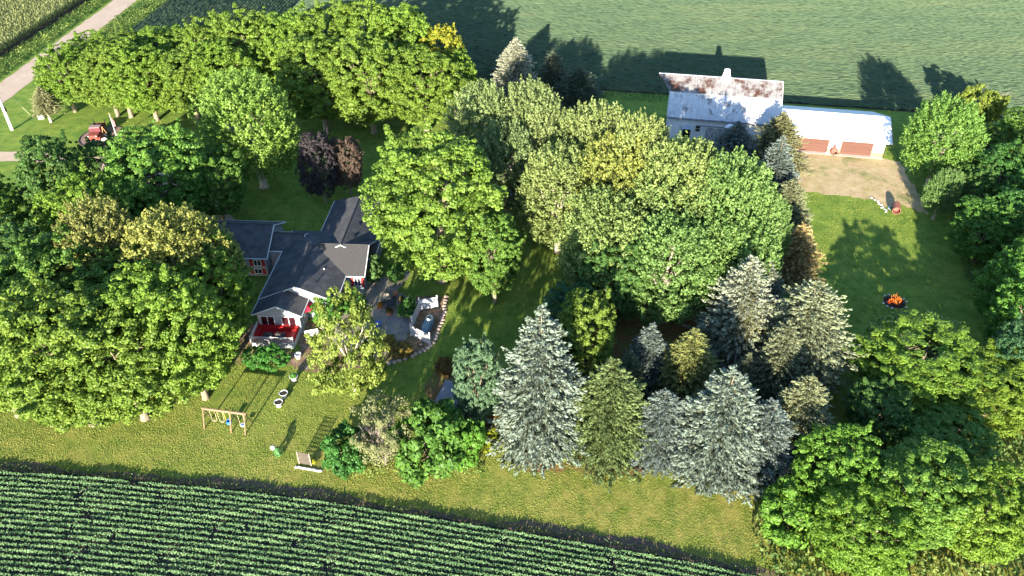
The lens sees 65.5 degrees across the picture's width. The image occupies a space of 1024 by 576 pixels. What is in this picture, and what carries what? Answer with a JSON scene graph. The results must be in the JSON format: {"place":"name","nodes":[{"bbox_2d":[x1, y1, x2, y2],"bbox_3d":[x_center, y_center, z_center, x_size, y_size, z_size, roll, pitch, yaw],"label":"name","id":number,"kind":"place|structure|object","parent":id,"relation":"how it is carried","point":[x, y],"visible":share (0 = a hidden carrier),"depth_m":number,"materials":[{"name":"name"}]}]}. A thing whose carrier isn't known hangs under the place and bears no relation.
{"place":"outdoors","nodes":[
{"label":"outdoors","id":0,"kind":"place"},
{"bbox_2d":[0,0,88,57],"bbox_3d":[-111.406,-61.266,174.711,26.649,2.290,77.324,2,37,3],"label":"corn field","id":1,"kind":"structure","parent":0,"point":[35,16],"depth_m":170.70,"materials":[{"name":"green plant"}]},
{"bbox_2d":[0,0,136,102],"bbox_3d":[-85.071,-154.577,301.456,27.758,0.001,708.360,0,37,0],"label":"road","id":2,"kind":"structure","parent":0,"point":[16,82],"depth_m":164.87,"materials":[{"name":"beige gravel"}]},
{"bbox_2d":[334,271,417,357],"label":"patio","id":3,"kind":"structure","parent":0,"point":[398,321],"depth_m":92.42,"materials":[{"name":"grey stone"}]},
{"bbox_2d":[0,470,760,575],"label":"field soil","id":4,"kind":"structure","parent":0,"point":[325,564],"depth_m":67.74,"materials":[{"name":"brown soil"}]},
{"bbox_2d":[0,470,756,575],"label":"soybean rows","id":5,"kind":"object","parent":4,"relation":"on","point":[256,533],"visible":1,"depth_m":67.40,"materials":[{"name":"green plant"}]},
{"bbox_2d":[425,361,507,435],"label":"bare soil","id":6,"kind":"structure","parent":0,"point":[439,380],"depth_m":83.13,"materials":[{"name":"brown soil"}]},
{"bbox_2d":[451,332,502,423],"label":"leafy tree","id":7,"kind":"object","parent":6,"relation":"on","point":[464,395],"visible":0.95,"depth_m":72.44,"materials":[{"name":"green plant"}]},
{"bbox_2d":[0,0,1023,575],"bbox_3d":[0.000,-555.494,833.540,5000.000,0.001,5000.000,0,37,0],"label":"ground","id":8,"kind":"structure","parent":0,"point":[18,106],"depth_m":82.91,"materials":[{"name":"green plant"}]},
{"bbox_2d":[11,129,93,231],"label":"leafy tree","id":9,"kind":"object","parent":8,"relation":"on","point":[27,174],"visible":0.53,"depth_m":94.14,"materials":[{"name":"green plant"}]},
{"bbox_2d":[0,0,105,75],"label":"verge weeds","id":10,"kind":"object","parent":8,"relation":"on","point":[33,46],"visible":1,"depth_m":164.95,"materials":[{"name":"green plant"}]},
{"bbox_2d":[0,223,116,323],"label":"leafy tree","id":11,"kind":"object","parent":8,"relation":"on","point":[38,259],"visible":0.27,"depth_m":79.75,"materials":[{"name":"green plant"}]},
{"bbox_2d":[31,42,92,112],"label":"leafy tree","id":12,"kind":"object","parent":8,"relation":"on","point":[63,80],"visible":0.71,"depth_m":130.53,"materials":[{"name":"green plant"}]},
{"bbox_2d":[0,269,133,433],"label":"leafy tree","id":13,"kind":"object","parent":8,"relation":"on","point":[35,399],"visible":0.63,"depth_m":69.67,"materials":[{"name":"green plant"}]},
{"bbox_2d":[28,156,118,249],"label":"leafy tree","id":14,"kind":"object","parent":8,"relation":"on","point":[63,193],"visible":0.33,"depth_m":89.68,"materials":[{"name":"green plant"}]},
{"bbox_2d":[47,190,158,290],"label":"leafy tree","id":15,"kind":"object","parent":8,"relation":"on","point":[111,235],"visible":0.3,"depth_m":82.91,"materials":[{"name":"green plant"}]},
{"bbox_2d":[63,41,144,116],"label":"leafy tree","id":16,"kind":"object","parent":8,"relation":"on","point":[88,94],"visible":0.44,"depth_m":128.10,"materials":[{"name":"green plant"}]},
{"bbox_2d":[80,29,149,117],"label":"leafy tree","id":17,"kind":"object","parent":8,"relation":"on","point":[108,44],"visible":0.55,"depth_m":127.53,"materials":[{"name":"green plant"}]},
{"bbox_2d":[36,288,197,426],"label":"leafy tree","id":18,"kind":"object","parent":8,"relation":"on","point":[128,397],"visible":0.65,"depth_m":70.98,"materials":[{"name":"green plant"}]},
{"bbox_2d":[101,168,161,246],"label":"leafy tree","id":19,"kind":"object","parent":8,"relation":"on","point":[139,189],"visible":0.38,"depth_m":91.26,"materials":[{"name":"green plant"}]},
{"bbox_2d":[103,37,181,120],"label":"leafy tree","id":20,"kind":"object","parent":8,"relation":"on","point":[151,55],"visible":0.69,"depth_m":126.18,"materials":[{"name":"green plant"}]},
{"bbox_2d":[85,258,206,389],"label":"leafy tree","id":21,"kind":"object","parent":8,"relation":"on","point":[119,285],"visible":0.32,"depth_m":74.25,"materials":[{"name":"green plant"}]},
{"bbox_2d":[90,117,209,218],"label":"leafy tree","id":22,"kind":"object","parent":8,"relation":"on","point":[176,145],"visible":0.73,"depth_m":97.44,"materials":[{"name":"green plant"}]},
{"bbox_2d":[112,200,245,316],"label":"leafy tree","id":23,"kind":"object","parent":8,"relation":"on","point":[163,240],"visible":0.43,"depth_m":80.66,"materials":[{"name":"green plant"}]},
{"bbox_2d":[145,38,222,122],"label":"leafy tree","id":24,"kind":"object","parent":8,"relation":"on","point":[178,104],"visible":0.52,"depth_m":125.44,"materials":[{"name":"green plant"}]},
{"bbox_2d":[129,271,245,400],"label":"leafy tree","id":25,"kind":"object","parent":8,"relation":"on","point":[217,353],"visible":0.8,"depth_m":73.92,"materials":[{"name":"green plant"}]},
{"bbox_2d":[177,143,246,220],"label":"leafy tree","id":26,"kind":"object","parent":8,"relation":"on","point":[233,185],"visible":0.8,"depth_m":103.19,"materials":[{"name":"green plant"}]},
{"bbox_2d":[175,246,252,341],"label":"leafy tree","id":27,"kind":"object","parent":8,"relation":"on","point":[241,299],"visible":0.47,"depth_m":81.07,"materials":[{"name":"green plant"}]},
{"bbox_2d":[187,36,265,124],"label":"leafy tree","id":28,"kind":"object","parent":8,"relation":"on","point":[232,56],"visible":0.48,"depth_m":124.42,"materials":[{"name":"green plant"}]},
{"bbox_2d":[187,65,302,189],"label":"leafy tree","id":29,"kind":"object","parent":8,"relation":"on","point":[273,116],"visible":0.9,"depth_m":106.94,"materials":[{"name":"green plant"}]},
{"bbox_2d":[207,2,287,88],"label":"leafy tree","id":30,"kind":"object","parent":8,"relation":"on","point":[246,24],"visible":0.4,"depth_m":130.10,"materials":[{"name":"green plant"}]},
{"bbox_2d":[245,0,325,85],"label":"leafy tree","id":31,"kind":"object","parent":8,"relation":"on","point":[285,18],"visible":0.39,"depth_m":130.13,"materials":[{"name":"green plant"}]},
{"bbox_2d":[217,196,383,332],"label":"house","id":32,"kind":"structure","parent":8,"relation":"on","point":[335,251],"depth_m":94.97,"materials":[{"name":"grey"}]},
{"bbox_2d":[294,127,338,202],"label":"leafy tree","id":33,"kind":"object","parent":8,"relation":"on","point":[315,176],"visible":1,"depth_m":107.70,"materials":[{"name":"purple plant"}]},
{"bbox_2d":[271,28,366,130],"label":"leafy tree","id":34,"kind":"object","parent":8,"relation":"on","point":[299,96],"visible":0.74,"depth_m":121.91,"materials":[{"name":"green plant"}]},
{"bbox_2d":[287,0,360,104],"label":"leafy tree","id":35,"kind":"object","parent":8,"relation":"on","point":[322,20],"visible":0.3,"depth_m":129.25,"materials":[{"name":"green plant"}]},
{"bbox_2d":[320,419,367,480],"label":"bush","id":36,"kind":"object","parent":8,"relation":"on","point":[333,450],"visible":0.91,"depth_m":71.16,"materials":[{"name":"green plant"}]},
{"bbox_2d":[327,133,364,195],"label":"leafy tree","id":37,"kind":"object","parent":8,"relation":"on","point":[353,172],"visible":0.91,"depth_m":110.03,"materials":[{"name":"brown plant"}]},
{"bbox_2d":[304,281,390,400],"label":"leafy tree","id":38,"kind":"object","parent":8,"relation":"on","point":[366,348],"visible":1,"depth_m":76.36,"materials":[{"name":"green plant"}]},
{"bbox_2d":[317,27,416,134],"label":"leafy tree","id":39,"kind":"object","parent":8,"relation":"on","point":[378,50],"visible":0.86,"depth_m":120.30,"materials":[{"name":"green plant"}]},
{"bbox_2d":[324,0,409,100],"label":"leafy tree","id":40,"kind":"object","parent":8,"relation":"on","point":[355,14],"visible":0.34,"depth_m":128.12,"materials":[{"name":"green plant"}]},
{"bbox_2d":[294,296,446,373],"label":"mulch bed","id":41,"kind":"object","parent":8,"relation":"on","point":[306,347],"visible":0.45,"depth_m":88.47,"materials":[{"name":"brown soil"}]},
{"bbox_2d":[348,387,413,466],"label":"bush","id":42,"kind":"object","parent":8,"relation":"on","point":[382,422],"visible":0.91,"depth_m":70.26,"materials":[{"name":"plant"}]},
{"bbox_2d":[0,462,784,575],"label":"field margin","id":43,"kind":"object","parent":8,"relation":"on","point":[638,541],"visible":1,"depth_m":70.12,"materials":[{"name":"green plant"}]},
{"bbox_2d":[0,464,788,575],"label":"field margin weeds","id":44,"kind":"object","parent":43,"relation":"on","point":[433,513],"visible":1,"depth_m":70.67,"materials":[{"name":"green plant"}]},
{"bbox_2d":[363,2,443,92],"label":"leafy tree","id":45,"kind":"object","parent":8,"relation":"on","point":[405,12],"visible":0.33,"depth_m":127.77,"materials":[{"name":"green plant"}]},
{"bbox_2d":[375,43,469,131],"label":"leafy tree","id":46,"kind":"object","parent":8,"relation":"on","point":[436,62],"visible":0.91,"depth_m":122.40,"materials":[{"name":"green plant"}]},
{"bbox_2d":[387,396,468,489],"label":"bush","id":47,"kind":"object","parent":8,"relation":"on","point":[432,429],"visible":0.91,"depth_m":69.87,"materials":[{"name":"green plant"}]},
{"bbox_2d":[358,120,512,284],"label":"leafy tree","id":48,"kind":"object","parent":8,"relation":"on","point":[406,232],"visible":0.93,"depth_m":86.89,"materials":[{"name":"green plant"}]},
{"bbox_2d":[442,417,486,471],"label":"bush","id":49,"kind":"object","parent":8,"relation":"on","point":[477,440],"visible":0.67,"depth_m":71.30,"materials":[{"name":"green plant"}]},
{"bbox_2d":[442,78,511,186],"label":"leafy tree","id":50,"kind":"object","parent":8,"relation":"on","point":[472,116],"visible":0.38,"depth_m":103.42,"materials":[{"name":"green plant"}]},
{"bbox_2d":[461,211,526,302],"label":"leafy tree","id":51,"kind":"object","parent":8,"relation":"on","point":[503,267],"visible":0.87,"depth_m":88.45,"materials":[{"name":"green plant"}]},
{"bbox_2d":[474,115,538,218],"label":"leafy tree","id":52,"kind":"object","parent":8,"relation":"on","point":[514,142],"visible":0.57,"depth_m":100.07,"materials":[{"name":"green plant"}]},
{"bbox_2d":[490,37,537,95],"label":"spruce tree","id":53,"kind":"object","parent":8,"relation":"on","point":[514,63],"visible":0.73,"depth_m":139.67,"materials":[{"name":"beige plant"}]},
{"bbox_2d":[38,119,996,324],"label":"yard grass","id":54,"kind":"structure","parent":8,"relation":"on","point":[886,156],"depth_m":104.42,"materials":[{"name":"green plant"}]},
{"bbox_2d":[496,74,566,189],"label":"leafy tree","id":55,"kind":"object","parent":8,"relation":"on","point":[537,107],"visible":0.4,"depth_m":103.79,"materials":[{"name":"green plant"}]},
{"bbox_2d":[509,138,599,253],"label":"leafy tree","id":56,"kind":"object","parent":8,"relation":"on","point":[552,163],"visible":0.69,"depth_m":94.94,"materials":[{"name":"green plant"}]},
{"bbox_2d":[552,66,606,113],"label":"spruce tree","id":57,"kind":"object","parent":8,"relation":"on","point":[576,86],"visible":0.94,"depth_m":135.96,"materials":[{"name":"green plant"}]},
{"bbox_2d":[550,96,628,205],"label":"leafy tree","id":58,"kind":"object","parent":8,"relation":"on","point":[579,129],"visible":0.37,"depth_m":98.74,"materials":[{"name":"green plant"}]},
{"bbox_2d":[555,182,653,304],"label":"leafy tree","id":59,"kind":"object","parent":8,"relation":"on","point":[593,218],"visible":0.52,"depth_m":85.61,"materials":[{"name":"green plant"}]},
{"bbox_2d":[568,129,655,248],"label":"leafy tree","id":60,"kind":"object","parent":8,"relation":"on","point":[597,166],"visible":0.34,"depth_m":90.93,"materials":[{"name":"green plant"}]},
{"bbox_2d":[604,106,670,198],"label":"leafy tree","id":61,"kind":"object","parent":8,"relation":"on","point":[634,124],"visible":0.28,"depth_m":91.19,"materials":[{"name":"green plant"}]},
{"bbox_2d":[511,297,776,475],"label":"needle bed","id":62,"kind":"object","parent":8,"relation":"on","point":[662,330],"visible":0.15,"depth_m":89.29,"materials":[{"name":"brown soil"}]},
{"bbox_2d":[484,303,589,478],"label":"spruce tree","id":63,"kind":"object","parent":62,"relation":"on","point":[534,407],"visible":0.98,"depth_m":70.44,"materials":[{"name":"green plant"}]},
{"bbox_2d":[555,287,617,387],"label":"leafy tree","id":64,"kind":"object","parent":62,"relation":"on","point":[602,316],"visible":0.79,"depth_m":76.75,"materials":[{"name":"green plant"}]},
{"bbox_2d":[559,356,657,493],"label":"spruce tree","id":65,"kind":"object","parent":62,"relation":"on","point":[611,402],"visible":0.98,"depth_m":71.29,"materials":[{"name":"green plant"}]},
{"bbox_2d":[575,234,649,326],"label":"leafy tree","id":66,"kind":"object","parent":62,"relation":"on","point":[626,312],"visible":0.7,"depth_m":83.82,"materials":[{"name":"green plant"}]},
{"bbox_2d":[620,322,669,400],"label":"spruce tree","id":67,"kind":"object","parent":62,"relation":"on","point":[648,349],"visible":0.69,"depth_m":78.93,"materials":[{"name":"grey plant"}]},
{"bbox_2d":[626,388,689,478],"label":"spruce tree","id":68,"kind":"object","parent":62,"relation":"on","point":[665,403],"visible":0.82,"depth_m":71.68,"materials":[{"name":"grey plant"}]},
{"bbox_2d":[614,209,724,325],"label":"leafy tree","id":69,"kind":"object","parent":62,"relation":"on","point":[659,237],"visible":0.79,"depth_m":83.47,"materials":[{"name":"green plant"}]},
{"bbox_2d":[647,327,724,401],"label":"spruce tree","id":70,"kind":"object","parent":62,"relation":"on","point":[688,366],"visible":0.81,"depth_m":76.76,"materials":[{"name":"green plant"}]},
{"bbox_2d":[665,364,771,506],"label":"spruce tree","id":71,"kind":"object","parent":62,"relation":"on","point":[718,443],"visible":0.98,"depth_m":69.18,"materials":[{"name":"green plant"}]},
{"bbox_2d":[682,254,784,373],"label":"spruce tree","id":72,"kind":"object","parent":62,"relation":"on","point":[747,276],"visible":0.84,"depth_m":80.53,"materials":[{"name":"grey plant"}]},
{"bbox_2d":[684,204,783,309],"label":"leafy tree","id":73,"kind":"object","parent":62,"relation":"on","point":[741,238],"visible":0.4,"depth_m":83.98,"materials":[{"name":"green plant"}]},
{"bbox_2d":[724,397,801,499],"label":"spruce tree","id":74,"kind":"object","parent":62,"relation":"on","point":[774,423],"visible":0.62,"depth_m":69.98,"materials":[{"name":"grey plant"}]},
{"bbox_2d":[750,318,809,407],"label":"spruce tree","id":75,"kind":"object","parent":62,"relation":"on","point":[779,353],"visible":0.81,"depth_m":76.64,"materials":[{"name":"grey plant"}]},
{"bbox_2d":[618,163,719,289],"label":"leafy tree","id":76,"kind":"object","parent":8,"relation":"on","point":[658,204],"visible":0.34,"depth_m":87.34,"materials":[{"name":"green plant"}]},
{"bbox_2d":[628,130,732,258],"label":"leafy tree","id":77,"kind":"object","parent":8,"relation":"on","point":[670,156],"visible":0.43,"depth_m":87.38,"materials":[{"name":"green plant"}]},
{"bbox_2d":[659,68,783,144],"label":"barn","id":78,"kind":"structure","parent":8,"relation":"on","point":[709,108],"depth_m":124.40,"materials":[{"name":"white paint"}]},
{"bbox_2d":[686,145,785,294],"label":"leafy tree","id":79,"kind":"object","parent":8,"relation":"on","point":[746,193],"visible":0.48,"depth_m":85.44,"materials":[{"name":"green plant"}]},
{"bbox_2d":[734,134,801,209],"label":"spruce tree","id":80,"kind":"object","parent":8,"relation":"on","point":[778,158],"visible":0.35,"depth_m":104.15,"materials":[{"name":"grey plant"}]},
{"bbox_2d":[749,111,815,176],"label":"spruce tree","id":81,"kind":"object","parent":8,"relation":"on","point":[778,127],"visible":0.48,"depth_m":114.73,"materials":[{"name":"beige plant"}]},
{"bbox_2d":[759,474,822,550],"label":"leafy tree","id":82,"kind":"object","parent":8,"relation":"on","point":[774,501],"visible":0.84,"depth_m":65.76,"materials":[{"name":"green plant"}]},
{"bbox_2d":[772,222,827,292],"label":"spruce tree","id":83,"kind":"object","parent":8,"relation":"on","point":[798,264],"visible":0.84,"depth_m":93.79,"materials":[{"name":"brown plant"}]},
{"bbox_2d":[766,373,835,471],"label":"spruce tree","id":84,"kind":"object","parent":8,"relation":"on","point":[803,403],"visible":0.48,"depth_m":71.27,"materials":[{"name":"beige plant"}]},
{"bbox_2d":[738,278,868,408],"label":"spruce tree","id":85,"kind":"object","parent":8,"relation":"on","point":[809,306],"visible":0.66,"depth_m":77.50,"materials":[{"name":"beige plant"}]},
{"bbox_2d":[789,420,882,516],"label":"leafy tree","id":86,"kind":"object","parent":8,"relation":"on","point":[819,475],"visible":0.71,"depth_m":66.06,"materials":[{"name":"green plant"}]},
{"bbox_2d":[781,105,892,159],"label":"garage","id":87,"kind":"structure","parent":8,"relation":"on","point":[858,134],"depth_m":123.65,"materials":[{"name":"white metal"}]},
{"bbox_2d":[795,153,927,214],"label":"yard","id":88,"kind":"structure","parent":8,"relation":"on","point":[903,181],"depth_m":117.60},
{"bbox_2d":[807,477,930,575],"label":"leafy tree","id":89,"kind":"object","parent":8,"relation":"on","point":[889,552],"visible":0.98,"depth_m":61.47,"materials":[{"name":"green plant"}]},
{"bbox_2d":[842,374,915,447],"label":"leafy tree","id":90,"kind":"object","parent":8,"relation":"on","point":[858,407],"visible":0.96,"depth_m":73.66,"materials":[{"name":"green plant"}]},
{"bbox_2d":[753,433,1023,575],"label":"thicket growth","id":91,"kind":"object","parent":8,"relation":"on","point":[773,553],"visible":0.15,"depth_m":65.48,"materials":[{"name":"green plant"}]},
{"bbox_2d":[856,435,987,550],"bbox_3d":[33.329,17.103,65.794,9.713,9.636,9.500,19,41,24],"label":"leafy tree","id":92,"kind":"object","parent":8,"relation":"on","point":[899,462],"visible":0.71,"depth_m":63.30,"materials":[{"name":"green plant"}]},
{"bbox_2d":[843,309,1002,417],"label":"leafy tree","id":93,"kind":"object","parent":8,"relation":"on","point":[898,338],"visible":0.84,"depth_m":76.81,"materials":[{"name":"green plant"}]},
{"bbox_2d":[920,166,965,219],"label":"leafy tree","id":94,"kind":"object","parent":8,"relation":"on","point":[937,184],"visible":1,"depth_m":105.45,"materials":[{"name":"green plant"}]},
{"bbox_2d":[899,90,990,186],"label":"leafy tree","id":95,"kind":"object","parent":8,"relation":"on","point":[964,121],"visible":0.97,"depth_m":108.94,"materials":[{"name":"green plant"}]},
{"bbox_2d":[892,402,1003,480],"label":"leafy tree","id":96,"kind":"object","parent":8,"relation":"on","point":[934,417],"visible":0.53,"depth_m":71.73,"materials":[{"name":"green plant"}]},
{"bbox_2d":[923,338,1023,438],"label":"leafy tree","id":97,"kind":"object","parent":8,"relation":"on","point":[998,424],"visible":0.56,"depth_m":74.04,"materials":[{"name":"green plant"}]},
{"bbox_2d":[926,456,1023,565],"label":"leafy tree","id":98,"kind":"object","parent":8,"relation":"on","point":[1008,539],"visible":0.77,"depth_m":62.45,"materials":[{"name":"green plant"}]},
{"bbox_2d":[943,193,1023,262],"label":"leafy tree","id":99,"kind":"object","parent":8,"relation":"on","point":[961,239],"visible":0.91,"depth_m":96.41,"materials":[{"name":"green plant"}]},
{"bbox_2d":[956,83,1010,128],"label":"leafy tree","id":100,"kind":"object","parent":8,"relation":"on","point":[996,108],"visible":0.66,"depth_m":126.05,"materials":[{"name":"green plant"}]},
{"bbox_2d":[966,135,1023,205],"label":"leafy tree","id":101,"kind":"object","parent":8,"relation":"on","point":[1001,154],"visible":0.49,"depth_m":106.26,"materials":[{"name":"green plant"}]},
{"bbox_2d":[970,237,1023,320],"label":"leafy tree","id":102,"kind":"object","parent":8,"relation":"on","point":[1007,266],"visible":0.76,"depth_m":86.17,"materials":[{"name":"green plant"}]},
{"bbox_2d":[982,265,1023,349],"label":"leafy tree","id":103,"kind":"object","parent":8,"relation":"on","point":[1006,309],"visible":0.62,"depth_m":80.68,"materials":[{"name":"green plant"}]},
{"bbox_2d":[270,0,1023,117],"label":"field ground","id":104,"kind":"structure","parent":0,"point":[783,102],"depth_m":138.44,"materials":[{"name":"green plant"}]},
{"bbox_2d":[123,0,297,48],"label":"soybean headland","id":105,"kind":"structure","parent":104,"relation":"on","point":[170,13],"depth_m":178.37,"materials":[{"name":"green plant"}]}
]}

